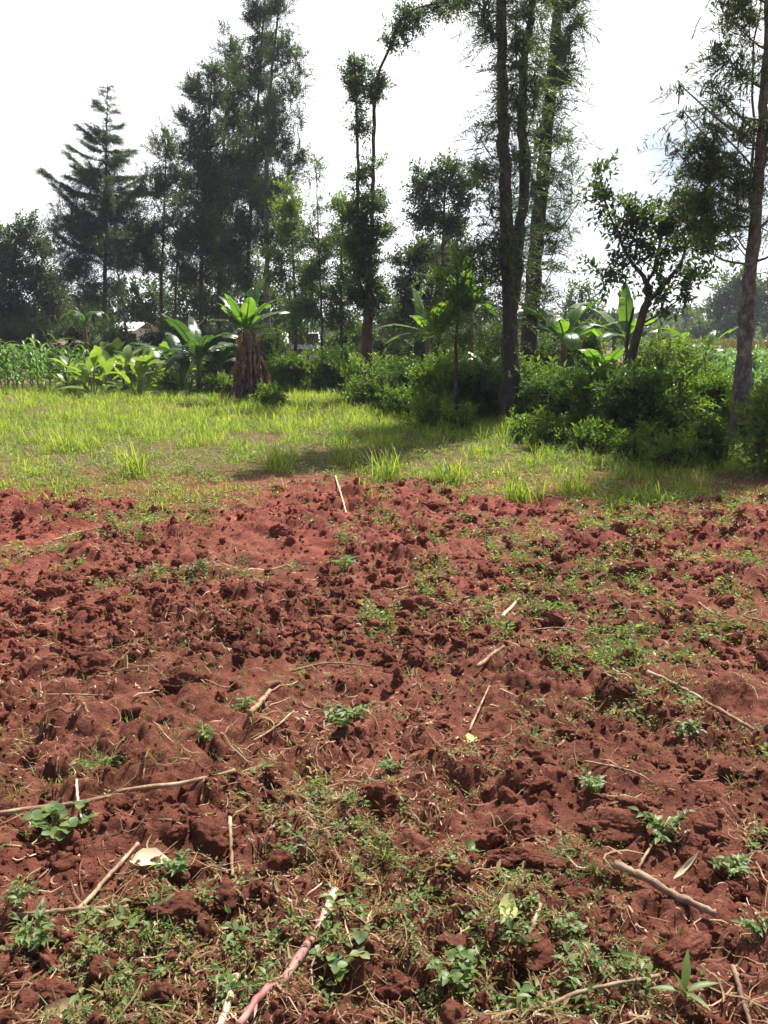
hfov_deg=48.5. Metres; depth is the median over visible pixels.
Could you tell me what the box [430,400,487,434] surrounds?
shrub
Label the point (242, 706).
weed plant
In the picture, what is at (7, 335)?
shrub
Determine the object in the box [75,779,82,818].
dry stalk
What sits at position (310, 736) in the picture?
grass sprigs
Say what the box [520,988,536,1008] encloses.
weed plant
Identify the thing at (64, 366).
maize plant
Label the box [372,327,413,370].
shrub
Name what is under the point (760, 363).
maize field
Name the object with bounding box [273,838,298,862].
weed plant
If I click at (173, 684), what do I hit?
soil clod
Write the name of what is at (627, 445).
shrub
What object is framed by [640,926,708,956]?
weed plant
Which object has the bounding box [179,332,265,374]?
banana plant
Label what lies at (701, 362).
shrub
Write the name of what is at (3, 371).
maize plant
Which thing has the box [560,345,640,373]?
banana plant
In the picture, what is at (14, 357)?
maize plant
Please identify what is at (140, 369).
paddle leaf plant
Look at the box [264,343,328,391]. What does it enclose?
hedge bush
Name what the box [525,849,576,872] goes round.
soil clod
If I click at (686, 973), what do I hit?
weed plant
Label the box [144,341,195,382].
paddle leaf plant
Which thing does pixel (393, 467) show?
grass tuft
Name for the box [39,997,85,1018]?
fallen leaf
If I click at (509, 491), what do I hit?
grass tuft
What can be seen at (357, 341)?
shrub
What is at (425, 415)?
shrub
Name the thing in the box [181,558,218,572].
weed plant
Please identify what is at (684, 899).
dry stalk
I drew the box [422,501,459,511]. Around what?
soil clod
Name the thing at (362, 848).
chaff
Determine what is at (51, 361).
maize plant
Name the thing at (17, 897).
weed plant
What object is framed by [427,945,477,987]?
weed plant
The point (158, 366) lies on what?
paddle leaf plant
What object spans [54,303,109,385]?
banana plant
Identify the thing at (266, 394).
shrub
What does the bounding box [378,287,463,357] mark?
banana plant
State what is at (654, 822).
weed plant
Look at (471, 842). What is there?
fallen leaf
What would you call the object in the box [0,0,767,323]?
sky
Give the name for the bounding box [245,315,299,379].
shrub
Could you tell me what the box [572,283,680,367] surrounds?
banana plant
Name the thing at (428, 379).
hedge bush
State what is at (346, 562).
weed plant
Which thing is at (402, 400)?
shrub
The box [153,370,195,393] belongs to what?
shrub
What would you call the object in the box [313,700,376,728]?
weed plant
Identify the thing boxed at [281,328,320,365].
farm house
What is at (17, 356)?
maize plant
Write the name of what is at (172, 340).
banana plant
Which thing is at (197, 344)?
banana plant
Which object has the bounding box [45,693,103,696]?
dry stalk
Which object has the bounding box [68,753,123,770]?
weed plant
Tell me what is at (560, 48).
tall trunk tree
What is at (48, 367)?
maize plant
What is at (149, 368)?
paddle leaf plant
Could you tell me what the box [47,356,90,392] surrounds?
paddle leaf plant
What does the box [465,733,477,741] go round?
fallen leaf
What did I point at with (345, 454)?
grass tuft
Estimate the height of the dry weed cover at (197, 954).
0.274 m
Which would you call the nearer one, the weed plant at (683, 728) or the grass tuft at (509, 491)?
the weed plant at (683, 728)
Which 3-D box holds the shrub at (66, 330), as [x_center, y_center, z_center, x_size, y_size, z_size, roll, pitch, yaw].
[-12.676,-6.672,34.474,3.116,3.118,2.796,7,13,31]
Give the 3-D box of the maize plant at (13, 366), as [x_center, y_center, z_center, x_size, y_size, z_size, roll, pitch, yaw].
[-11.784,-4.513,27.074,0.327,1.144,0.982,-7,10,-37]
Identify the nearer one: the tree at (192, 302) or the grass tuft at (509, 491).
the grass tuft at (509, 491)
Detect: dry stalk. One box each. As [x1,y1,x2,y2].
[0,768,235,815]
[7,904,128,920]
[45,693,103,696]
[52,527,100,540]
[69,842,139,918]
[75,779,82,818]
[227,815,233,877]
[246,689,271,714]
[252,710,294,741]
[291,662,368,671]
[335,475,346,513]
[468,685,489,731]
[475,645,504,668]
[501,598,520,618]
[528,903,542,932]
[530,627,587,632]
[540,973,660,1010]
[584,760,653,783]
[613,860,716,916]
[637,816,669,867]
[646,670,760,730]
[698,602,726,614]
[730,964,751,1023]
[744,609,767,622]
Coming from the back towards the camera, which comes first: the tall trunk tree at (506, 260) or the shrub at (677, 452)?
the tall trunk tree at (506, 260)
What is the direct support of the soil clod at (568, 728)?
on the field at (102, 713)
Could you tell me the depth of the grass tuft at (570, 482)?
8.72 m
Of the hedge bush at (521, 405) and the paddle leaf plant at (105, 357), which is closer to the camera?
the hedge bush at (521, 405)
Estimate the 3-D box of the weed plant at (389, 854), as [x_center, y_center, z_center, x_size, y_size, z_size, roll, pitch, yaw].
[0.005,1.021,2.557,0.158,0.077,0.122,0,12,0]
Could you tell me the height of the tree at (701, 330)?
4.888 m
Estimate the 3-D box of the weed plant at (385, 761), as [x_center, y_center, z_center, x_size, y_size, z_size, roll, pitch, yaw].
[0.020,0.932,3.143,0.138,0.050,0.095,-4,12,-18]
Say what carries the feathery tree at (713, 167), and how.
on the ground at (609, 352)
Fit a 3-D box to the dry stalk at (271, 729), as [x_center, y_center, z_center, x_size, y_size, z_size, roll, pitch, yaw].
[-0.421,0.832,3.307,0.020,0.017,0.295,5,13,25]
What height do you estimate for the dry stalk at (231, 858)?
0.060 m
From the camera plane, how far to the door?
38.25 m
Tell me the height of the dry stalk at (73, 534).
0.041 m
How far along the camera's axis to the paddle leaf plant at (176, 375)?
23.56 m
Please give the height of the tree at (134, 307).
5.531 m
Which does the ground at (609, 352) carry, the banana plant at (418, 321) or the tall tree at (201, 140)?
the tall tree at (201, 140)
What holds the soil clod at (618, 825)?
on the field at (102, 713)
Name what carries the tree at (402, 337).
on the ground at (609, 352)
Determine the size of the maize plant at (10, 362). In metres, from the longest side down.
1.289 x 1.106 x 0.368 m
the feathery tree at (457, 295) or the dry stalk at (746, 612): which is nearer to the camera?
the dry stalk at (746, 612)
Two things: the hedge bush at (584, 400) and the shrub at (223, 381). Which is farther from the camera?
the shrub at (223, 381)
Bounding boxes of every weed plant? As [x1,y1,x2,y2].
[0,874,40,907]
[0,897,57,951]
[22,800,97,840]
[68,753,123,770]
[147,848,191,876]
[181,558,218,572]
[186,720,215,740]
[226,693,255,710]
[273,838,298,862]
[309,930,373,981]
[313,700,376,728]
[325,554,358,571]
[360,832,408,870]
[376,756,409,772]
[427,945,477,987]
[515,891,537,910]
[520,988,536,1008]
[553,911,587,934]
[569,852,611,877]
[574,767,606,792]
[628,806,695,843]
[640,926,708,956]
[648,949,718,1010]
[672,716,707,737]
[707,852,753,877]
[729,916,767,937]
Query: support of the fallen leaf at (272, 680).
on the field at (102, 713)
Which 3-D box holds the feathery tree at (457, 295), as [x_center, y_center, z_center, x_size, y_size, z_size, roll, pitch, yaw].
[1.352,-3.163,15.202,2.045,3.422,1.887,0,12,0]
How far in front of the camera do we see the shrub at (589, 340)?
21.05 m
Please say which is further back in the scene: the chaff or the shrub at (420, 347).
the shrub at (420, 347)
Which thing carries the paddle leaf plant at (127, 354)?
on the field at (102, 713)
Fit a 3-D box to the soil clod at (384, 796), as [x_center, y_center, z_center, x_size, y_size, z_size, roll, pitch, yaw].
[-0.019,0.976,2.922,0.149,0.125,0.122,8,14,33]
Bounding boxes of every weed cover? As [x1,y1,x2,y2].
[0,416,767,677]
[3,472,767,1023]
[49,638,767,1023]
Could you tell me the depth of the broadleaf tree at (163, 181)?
38.78 m
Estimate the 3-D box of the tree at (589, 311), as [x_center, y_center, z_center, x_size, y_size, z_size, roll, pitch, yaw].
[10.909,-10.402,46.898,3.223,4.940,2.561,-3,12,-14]
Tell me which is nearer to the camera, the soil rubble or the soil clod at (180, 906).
the soil clod at (180, 906)
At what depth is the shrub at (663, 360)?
19.03 m
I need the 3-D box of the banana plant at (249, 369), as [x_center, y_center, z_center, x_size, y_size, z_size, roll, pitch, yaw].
[-3.348,-4.241,21.076,2.028,3.091,1.189,0,12,0]
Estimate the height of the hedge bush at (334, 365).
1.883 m
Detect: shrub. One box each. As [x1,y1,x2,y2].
[0,307,65,377]
[27,310,102,376]
[72,313,142,374]
[132,308,204,377]
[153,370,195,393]
[163,318,230,375]
[188,370,228,396]
[201,323,260,378]
[213,370,233,396]
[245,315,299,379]
[247,378,292,408]
[311,331,357,369]
[324,313,383,362]
[336,375,369,407]
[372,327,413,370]
[372,381,419,418]
[390,318,458,364]
[396,388,457,430]
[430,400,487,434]
[465,312,521,371]
[503,404,552,441]
[517,317,585,369]
[519,410,577,450]
[548,317,621,371]
[548,414,636,455]
[590,419,662,464]
[621,322,684,389]
[635,423,717,471]
[660,332,727,391]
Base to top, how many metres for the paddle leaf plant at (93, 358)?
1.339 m
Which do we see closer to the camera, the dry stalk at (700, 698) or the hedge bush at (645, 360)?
the dry stalk at (700, 698)
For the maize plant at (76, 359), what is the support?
on the field at (102, 713)
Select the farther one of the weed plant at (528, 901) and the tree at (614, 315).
the tree at (614, 315)
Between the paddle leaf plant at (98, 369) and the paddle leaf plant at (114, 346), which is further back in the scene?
the paddle leaf plant at (114, 346)
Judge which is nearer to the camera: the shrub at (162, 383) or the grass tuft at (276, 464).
the grass tuft at (276, 464)
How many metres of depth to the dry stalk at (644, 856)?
2.63 m
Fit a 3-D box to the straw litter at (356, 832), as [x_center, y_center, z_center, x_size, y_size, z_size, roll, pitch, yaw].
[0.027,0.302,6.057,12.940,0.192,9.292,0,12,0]
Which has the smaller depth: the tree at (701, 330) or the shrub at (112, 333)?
the shrub at (112, 333)
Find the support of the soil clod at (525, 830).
on the field at (102, 713)
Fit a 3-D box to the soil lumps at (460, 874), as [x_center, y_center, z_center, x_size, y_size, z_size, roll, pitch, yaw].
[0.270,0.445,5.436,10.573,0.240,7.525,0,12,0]
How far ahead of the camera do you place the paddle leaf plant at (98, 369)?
27.25 m
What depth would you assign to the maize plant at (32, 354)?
26.19 m
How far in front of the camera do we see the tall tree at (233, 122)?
37.24 m
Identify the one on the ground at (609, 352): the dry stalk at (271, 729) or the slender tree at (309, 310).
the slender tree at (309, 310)
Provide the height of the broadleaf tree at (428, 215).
7.772 m
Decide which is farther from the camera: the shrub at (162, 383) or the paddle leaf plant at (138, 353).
the paddle leaf plant at (138, 353)
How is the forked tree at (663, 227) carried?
on the ground at (609, 352)
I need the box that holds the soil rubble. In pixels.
[0,473,767,675]
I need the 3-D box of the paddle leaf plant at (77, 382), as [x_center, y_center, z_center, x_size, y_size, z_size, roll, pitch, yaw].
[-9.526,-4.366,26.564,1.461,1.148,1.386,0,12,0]
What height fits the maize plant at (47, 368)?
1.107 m
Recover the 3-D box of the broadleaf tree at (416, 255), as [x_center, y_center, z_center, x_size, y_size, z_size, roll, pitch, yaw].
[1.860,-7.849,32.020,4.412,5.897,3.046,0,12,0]
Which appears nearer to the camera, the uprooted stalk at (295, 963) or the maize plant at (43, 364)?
the uprooted stalk at (295, 963)
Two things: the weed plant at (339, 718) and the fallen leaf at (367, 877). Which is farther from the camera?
the weed plant at (339, 718)
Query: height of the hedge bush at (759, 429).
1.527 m
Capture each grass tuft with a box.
[43,418,89,451]
[88,439,166,477]
[183,411,224,435]
[243,438,309,472]
[316,434,373,464]
[354,444,420,481]
[407,446,485,486]
[495,468,565,503]
[544,466,604,494]
[619,479,682,502]
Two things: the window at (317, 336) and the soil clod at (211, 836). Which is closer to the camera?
the soil clod at (211, 836)
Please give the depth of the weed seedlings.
2.37 m
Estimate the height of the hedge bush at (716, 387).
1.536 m
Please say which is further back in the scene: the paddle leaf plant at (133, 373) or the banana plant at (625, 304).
the paddle leaf plant at (133, 373)
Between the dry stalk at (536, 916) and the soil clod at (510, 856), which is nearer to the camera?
the dry stalk at (536, 916)
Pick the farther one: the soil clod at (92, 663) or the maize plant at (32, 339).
the maize plant at (32, 339)
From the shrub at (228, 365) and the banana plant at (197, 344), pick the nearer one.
the banana plant at (197, 344)
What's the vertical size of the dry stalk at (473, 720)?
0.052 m
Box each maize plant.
[0,339,15,388]
[0,340,18,387]
[0,344,18,388]
[0,347,17,376]
[1,344,24,383]
[8,347,32,388]
[8,349,23,386]
[8,352,19,385]
[9,345,38,388]
[10,348,32,386]
[20,341,37,383]
[22,340,34,385]
[23,334,42,387]
[29,340,49,380]
[33,353,47,383]
[38,349,49,388]
[40,353,52,385]
[40,356,56,384]
[41,334,70,373]
[42,348,53,385]
[45,346,65,384]
[46,346,55,383]
[47,349,66,380]
[52,345,65,384]
[53,348,80,384]
[65,337,88,374]
[69,353,79,384]
[72,344,96,380]
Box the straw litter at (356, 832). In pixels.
[0,466,767,1023]
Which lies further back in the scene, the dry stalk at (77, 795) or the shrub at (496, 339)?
the shrub at (496, 339)
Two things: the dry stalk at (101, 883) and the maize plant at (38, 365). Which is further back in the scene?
the maize plant at (38, 365)
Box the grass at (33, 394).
[0,379,767,521]
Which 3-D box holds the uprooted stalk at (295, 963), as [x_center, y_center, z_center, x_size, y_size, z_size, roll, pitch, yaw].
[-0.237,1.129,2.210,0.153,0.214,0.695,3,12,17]
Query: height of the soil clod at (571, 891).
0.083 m
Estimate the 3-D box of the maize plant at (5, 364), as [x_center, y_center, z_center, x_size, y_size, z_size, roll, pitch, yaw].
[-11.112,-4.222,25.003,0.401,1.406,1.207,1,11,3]
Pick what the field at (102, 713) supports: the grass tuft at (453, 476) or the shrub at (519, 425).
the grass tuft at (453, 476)
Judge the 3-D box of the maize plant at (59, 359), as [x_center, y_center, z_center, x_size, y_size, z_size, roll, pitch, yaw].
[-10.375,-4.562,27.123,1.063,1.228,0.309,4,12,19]
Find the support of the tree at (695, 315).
on the ground at (609, 352)
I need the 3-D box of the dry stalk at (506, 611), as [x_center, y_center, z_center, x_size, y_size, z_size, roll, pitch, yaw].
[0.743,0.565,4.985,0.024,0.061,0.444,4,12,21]
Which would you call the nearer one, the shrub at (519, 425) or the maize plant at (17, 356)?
the shrub at (519, 425)
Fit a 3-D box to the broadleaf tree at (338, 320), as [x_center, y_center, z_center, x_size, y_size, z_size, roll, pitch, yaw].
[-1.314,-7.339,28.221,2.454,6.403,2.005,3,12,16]
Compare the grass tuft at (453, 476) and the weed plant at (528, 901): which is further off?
the grass tuft at (453, 476)
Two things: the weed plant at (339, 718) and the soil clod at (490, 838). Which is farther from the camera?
the weed plant at (339, 718)
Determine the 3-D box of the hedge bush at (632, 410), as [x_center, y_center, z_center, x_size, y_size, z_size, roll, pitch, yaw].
[3.677,-1.457,12.286,1.605,1.517,1.334,4,12,20]
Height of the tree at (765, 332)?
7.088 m
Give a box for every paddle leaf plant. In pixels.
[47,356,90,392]
[52,354,100,386]
[59,347,122,395]
[78,340,114,383]
[89,350,133,390]
[91,345,132,385]
[95,337,125,381]
[99,345,149,392]
[107,353,134,384]
[113,346,152,384]
[115,351,152,385]
[116,342,165,395]
[119,351,165,389]
[125,339,164,377]
[136,349,167,381]
[142,350,176,389]
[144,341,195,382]
[149,354,206,396]
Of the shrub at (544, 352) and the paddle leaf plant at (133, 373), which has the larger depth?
the paddle leaf plant at (133, 373)
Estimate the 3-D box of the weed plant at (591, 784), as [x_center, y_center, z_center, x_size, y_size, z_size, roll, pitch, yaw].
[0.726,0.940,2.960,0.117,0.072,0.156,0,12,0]
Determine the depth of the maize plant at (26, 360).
27.27 m
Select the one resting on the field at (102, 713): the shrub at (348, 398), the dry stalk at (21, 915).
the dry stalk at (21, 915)
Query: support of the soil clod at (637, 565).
on the field at (102, 713)
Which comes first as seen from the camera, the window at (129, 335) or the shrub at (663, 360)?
the shrub at (663, 360)
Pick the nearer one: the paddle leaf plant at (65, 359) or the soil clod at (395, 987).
the soil clod at (395, 987)
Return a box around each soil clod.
[31,977,76,1009]
[32,579,65,596]
[67,602,102,617]
[77,650,117,676]
[144,891,204,927]
[158,670,210,693]
[183,818,229,861]
[269,523,292,537]
[359,781,399,816]
[375,969,422,1001]
[386,828,435,865]
[400,595,438,614]
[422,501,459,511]
[427,933,477,969]
[470,826,508,852]
[486,846,528,868]
[504,925,558,972]
[511,823,537,841]
[519,776,557,798]
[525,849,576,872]
[548,721,591,741]
[558,885,594,902]
[572,808,648,849]
[614,560,649,577]
[649,927,711,974]
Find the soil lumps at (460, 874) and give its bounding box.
[0,478,767,1023]
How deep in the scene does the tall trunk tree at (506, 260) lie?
14.65 m
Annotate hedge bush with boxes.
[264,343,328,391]
[295,336,360,392]
[337,347,387,395]
[339,352,407,407]
[370,343,444,413]
[404,346,485,419]
[435,342,489,365]
[446,355,500,422]
[485,355,540,414]
[487,348,566,426]
[514,366,613,431]
[558,352,640,435]
[582,358,697,450]
[595,355,657,376]
[624,348,733,440]
[681,355,751,432]
[683,412,745,468]
[719,376,767,477]
[727,385,762,441]
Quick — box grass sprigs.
[0,492,767,1023]
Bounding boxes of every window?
[125,334,136,342]
[299,333,318,351]
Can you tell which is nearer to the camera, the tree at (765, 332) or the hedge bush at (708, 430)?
the hedge bush at (708, 430)
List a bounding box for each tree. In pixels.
[0,206,78,335]
[28,271,180,341]
[32,82,161,336]
[84,223,138,342]
[107,117,198,333]
[149,262,319,335]
[162,54,243,374]
[196,16,262,333]
[204,0,288,301]
[240,0,324,334]
[248,174,336,354]
[272,153,347,356]
[310,189,376,359]
[332,0,471,378]
[373,295,435,344]
[376,305,412,352]
[378,226,489,355]
[399,147,487,334]
[403,235,504,411]
[432,0,582,425]
[463,284,553,344]
[490,0,605,364]
[552,276,610,336]
[571,148,733,368]
[590,306,643,361]
[636,0,767,443]
[644,316,678,342]
[663,313,709,337]
[671,303,696,338]
[680,309,732,339]
[690,262,767,338]
[754,309,767,338]
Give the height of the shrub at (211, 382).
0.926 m
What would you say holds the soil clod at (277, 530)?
on the field at (102, 713)
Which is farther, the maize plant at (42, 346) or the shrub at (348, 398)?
the maize plant at (42, 346)
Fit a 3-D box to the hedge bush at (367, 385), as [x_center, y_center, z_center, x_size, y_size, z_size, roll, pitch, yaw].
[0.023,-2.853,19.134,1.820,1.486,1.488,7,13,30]
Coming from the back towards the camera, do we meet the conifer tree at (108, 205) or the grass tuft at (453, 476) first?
the conifer tree at (108, 205)
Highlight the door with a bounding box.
[288,328,308,363]
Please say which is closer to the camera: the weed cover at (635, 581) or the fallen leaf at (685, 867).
the fallen leaf at (685, 867)
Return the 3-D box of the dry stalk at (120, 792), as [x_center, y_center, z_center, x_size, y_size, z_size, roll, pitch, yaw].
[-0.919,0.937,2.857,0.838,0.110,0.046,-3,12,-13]
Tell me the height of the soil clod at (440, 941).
0.072 m
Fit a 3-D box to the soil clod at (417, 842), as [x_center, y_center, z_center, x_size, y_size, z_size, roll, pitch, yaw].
[0.096,1.072,2.652,0.137,0.138,0.226,-5,13,-24]
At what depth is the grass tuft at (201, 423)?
13.93 m
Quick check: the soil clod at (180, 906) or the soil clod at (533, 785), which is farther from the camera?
the soil clod at (533, 785)
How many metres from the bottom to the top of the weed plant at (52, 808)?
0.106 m
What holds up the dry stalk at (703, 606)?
on the field at (102, 713)
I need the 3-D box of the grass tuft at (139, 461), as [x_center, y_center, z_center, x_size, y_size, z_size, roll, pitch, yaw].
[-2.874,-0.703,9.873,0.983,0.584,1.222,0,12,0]
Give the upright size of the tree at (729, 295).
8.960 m
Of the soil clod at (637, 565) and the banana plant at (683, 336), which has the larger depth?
the banana plant at (683, 336)
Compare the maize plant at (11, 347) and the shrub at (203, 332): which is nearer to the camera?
the maize plant at (11, 347)
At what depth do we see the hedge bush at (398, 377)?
17.50 m
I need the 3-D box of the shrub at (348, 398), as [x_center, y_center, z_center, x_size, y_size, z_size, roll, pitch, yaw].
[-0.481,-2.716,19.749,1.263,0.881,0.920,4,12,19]
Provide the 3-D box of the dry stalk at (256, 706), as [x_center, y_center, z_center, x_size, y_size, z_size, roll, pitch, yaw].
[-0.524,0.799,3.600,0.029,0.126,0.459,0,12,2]
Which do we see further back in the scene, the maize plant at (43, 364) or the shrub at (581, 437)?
the maize plant at (43, 364)
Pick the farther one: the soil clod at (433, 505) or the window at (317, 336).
the window at (317, 336)
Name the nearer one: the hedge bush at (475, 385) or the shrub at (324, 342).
the hedge bush at (475, 385)
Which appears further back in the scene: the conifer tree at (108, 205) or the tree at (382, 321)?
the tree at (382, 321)
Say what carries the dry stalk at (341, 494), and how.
on the field at (102, 713)
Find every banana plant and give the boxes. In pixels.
[42,340,83,385]
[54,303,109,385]
[128,315,219,386]
[160,314,237,394]
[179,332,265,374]
[208,278,290,401]
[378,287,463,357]
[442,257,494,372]
[458,345,525,370]
[518,298,631,373]
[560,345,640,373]
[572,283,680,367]
[642,332,707,359]
[673,327,737,378]
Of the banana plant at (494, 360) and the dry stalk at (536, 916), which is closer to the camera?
the dry stalk at (536, 916)
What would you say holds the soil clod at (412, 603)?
on the field at (102, 713)
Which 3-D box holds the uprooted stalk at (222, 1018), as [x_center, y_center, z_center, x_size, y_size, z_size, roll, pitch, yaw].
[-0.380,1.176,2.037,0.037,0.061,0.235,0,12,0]
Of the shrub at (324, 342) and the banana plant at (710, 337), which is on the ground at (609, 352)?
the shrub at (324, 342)
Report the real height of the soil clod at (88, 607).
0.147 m
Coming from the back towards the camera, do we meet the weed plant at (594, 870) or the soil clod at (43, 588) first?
the soil clod at (43, 588)
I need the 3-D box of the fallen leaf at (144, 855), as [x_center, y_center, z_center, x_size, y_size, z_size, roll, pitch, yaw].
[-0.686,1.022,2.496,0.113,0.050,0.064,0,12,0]
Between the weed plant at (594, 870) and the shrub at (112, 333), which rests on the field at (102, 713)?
the weed plant at (594, 870)
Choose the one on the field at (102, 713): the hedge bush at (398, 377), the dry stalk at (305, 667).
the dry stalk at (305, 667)
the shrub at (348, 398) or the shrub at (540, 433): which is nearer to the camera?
the shrub at (540, 433)
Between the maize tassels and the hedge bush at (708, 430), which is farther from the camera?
the maize tassels
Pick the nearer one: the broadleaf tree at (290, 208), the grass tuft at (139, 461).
the grass tuft at (139, 461)
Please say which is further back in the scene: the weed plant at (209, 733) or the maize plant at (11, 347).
the maize plant at (11, 347)
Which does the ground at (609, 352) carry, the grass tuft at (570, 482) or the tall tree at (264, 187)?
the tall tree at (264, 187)
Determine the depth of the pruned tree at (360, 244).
20.72 m
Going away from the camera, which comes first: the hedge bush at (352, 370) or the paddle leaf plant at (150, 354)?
the hedge bush at (352, 370)
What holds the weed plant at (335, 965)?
on the field at (102, 713)
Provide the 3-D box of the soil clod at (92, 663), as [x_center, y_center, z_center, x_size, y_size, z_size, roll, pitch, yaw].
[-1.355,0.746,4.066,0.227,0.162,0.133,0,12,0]
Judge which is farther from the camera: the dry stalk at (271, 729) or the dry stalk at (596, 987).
the dry stalk at (271, 729)
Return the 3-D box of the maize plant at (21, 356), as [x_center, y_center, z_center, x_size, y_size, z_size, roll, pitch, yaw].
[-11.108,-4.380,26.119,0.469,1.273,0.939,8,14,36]
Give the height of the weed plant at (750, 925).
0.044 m
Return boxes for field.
[0,379,767,1023]
[649,339,767,394]
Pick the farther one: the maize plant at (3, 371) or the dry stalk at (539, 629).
the maize plant at (3, 371)
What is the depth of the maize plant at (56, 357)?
24.91 m
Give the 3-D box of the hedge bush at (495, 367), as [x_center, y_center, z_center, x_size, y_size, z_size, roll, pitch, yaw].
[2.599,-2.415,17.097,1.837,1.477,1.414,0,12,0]
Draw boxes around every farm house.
[107,322,157,342]
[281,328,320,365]
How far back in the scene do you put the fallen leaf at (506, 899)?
2.24 m
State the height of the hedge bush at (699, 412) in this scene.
1.678 m
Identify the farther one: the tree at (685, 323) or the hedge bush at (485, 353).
the tree at (685, 323)
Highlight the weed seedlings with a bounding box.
[0,489,767,1023]
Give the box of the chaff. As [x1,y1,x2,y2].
[0,466,767,1023]
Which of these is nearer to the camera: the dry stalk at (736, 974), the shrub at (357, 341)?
the dry stalk at (736, 974)
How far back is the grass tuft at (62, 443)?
12.03 m
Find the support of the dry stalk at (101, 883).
on the field at (102, 713)
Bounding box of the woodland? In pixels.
[25,294,767,349]
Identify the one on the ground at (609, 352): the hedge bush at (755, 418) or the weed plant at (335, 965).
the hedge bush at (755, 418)
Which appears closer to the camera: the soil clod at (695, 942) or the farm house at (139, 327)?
the soil clod at (695, 942)
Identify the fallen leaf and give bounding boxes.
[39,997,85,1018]
[130,847,171,865]
[265,678,279,682]
[361,874,380,884]
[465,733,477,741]
[465,838,485,851]
[498,892,517,924]
[674,851,698,877]
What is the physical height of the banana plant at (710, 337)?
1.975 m
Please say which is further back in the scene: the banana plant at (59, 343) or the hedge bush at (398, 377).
the banana plant at (59, 343)
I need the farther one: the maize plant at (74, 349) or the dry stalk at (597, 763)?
the maize plant at (74, 349)
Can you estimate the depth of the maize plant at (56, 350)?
28.25 m
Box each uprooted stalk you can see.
[217,973,239,1023]
[235,858,352,1023]
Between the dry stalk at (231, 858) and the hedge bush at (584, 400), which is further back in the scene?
the hedge bush at (584, 400)
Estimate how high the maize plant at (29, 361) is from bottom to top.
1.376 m
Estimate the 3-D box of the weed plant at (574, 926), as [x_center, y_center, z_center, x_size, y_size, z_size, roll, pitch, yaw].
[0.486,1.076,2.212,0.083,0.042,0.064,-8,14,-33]
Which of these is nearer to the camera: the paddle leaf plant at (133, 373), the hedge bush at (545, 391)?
the hedge bush at (545, 391)
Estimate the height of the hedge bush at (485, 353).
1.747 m
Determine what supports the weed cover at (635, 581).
on the field at (102, 713)
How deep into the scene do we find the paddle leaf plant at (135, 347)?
30.18 m
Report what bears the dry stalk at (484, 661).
on the field at (102, 713)
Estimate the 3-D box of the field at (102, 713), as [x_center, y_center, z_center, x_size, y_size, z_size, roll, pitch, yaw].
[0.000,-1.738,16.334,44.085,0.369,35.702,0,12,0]
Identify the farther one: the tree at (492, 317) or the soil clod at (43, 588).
the tree at (492, 317)
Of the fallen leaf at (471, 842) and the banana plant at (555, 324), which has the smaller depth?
the fallen leaf at (471, 842)
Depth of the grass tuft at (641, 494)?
8.12 m
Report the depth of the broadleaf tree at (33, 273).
41.24 m
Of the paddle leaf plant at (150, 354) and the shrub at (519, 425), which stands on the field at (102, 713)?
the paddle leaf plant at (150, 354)
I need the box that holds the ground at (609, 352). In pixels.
[1,344,644,378]
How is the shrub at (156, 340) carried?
on the ground at (609, 352)
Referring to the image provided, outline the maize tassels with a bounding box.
[652,338,767,350]
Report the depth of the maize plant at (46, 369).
27.44 m
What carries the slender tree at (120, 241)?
on the ground at (609, 352)
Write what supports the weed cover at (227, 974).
on the field at (102, 713)
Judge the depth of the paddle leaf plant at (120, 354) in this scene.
27.19 m
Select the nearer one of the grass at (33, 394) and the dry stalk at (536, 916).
the dry stalk at (536, 916)
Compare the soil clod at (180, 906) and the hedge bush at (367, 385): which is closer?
the soil clod at (180, 906)
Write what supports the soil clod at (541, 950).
on the field at (102, 713)
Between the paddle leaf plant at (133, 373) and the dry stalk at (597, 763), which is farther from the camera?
the paddle leaf plant at (133, 373)
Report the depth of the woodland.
131.31 m
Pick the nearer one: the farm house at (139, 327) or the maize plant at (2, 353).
the maize plant at (2, 353)
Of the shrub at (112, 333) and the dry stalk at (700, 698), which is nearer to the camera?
the dry stalk at (700, 698)
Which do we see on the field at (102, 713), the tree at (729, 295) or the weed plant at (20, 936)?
the weed plant at (20, 936)
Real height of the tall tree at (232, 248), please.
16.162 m
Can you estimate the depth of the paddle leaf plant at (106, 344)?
29.03 m
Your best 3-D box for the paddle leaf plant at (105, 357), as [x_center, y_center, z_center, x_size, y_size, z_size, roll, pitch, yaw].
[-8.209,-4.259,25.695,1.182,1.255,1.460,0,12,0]
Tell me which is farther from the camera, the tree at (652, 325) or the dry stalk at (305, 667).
the tree at (652, 325)
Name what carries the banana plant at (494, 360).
on the field at (102, 713)

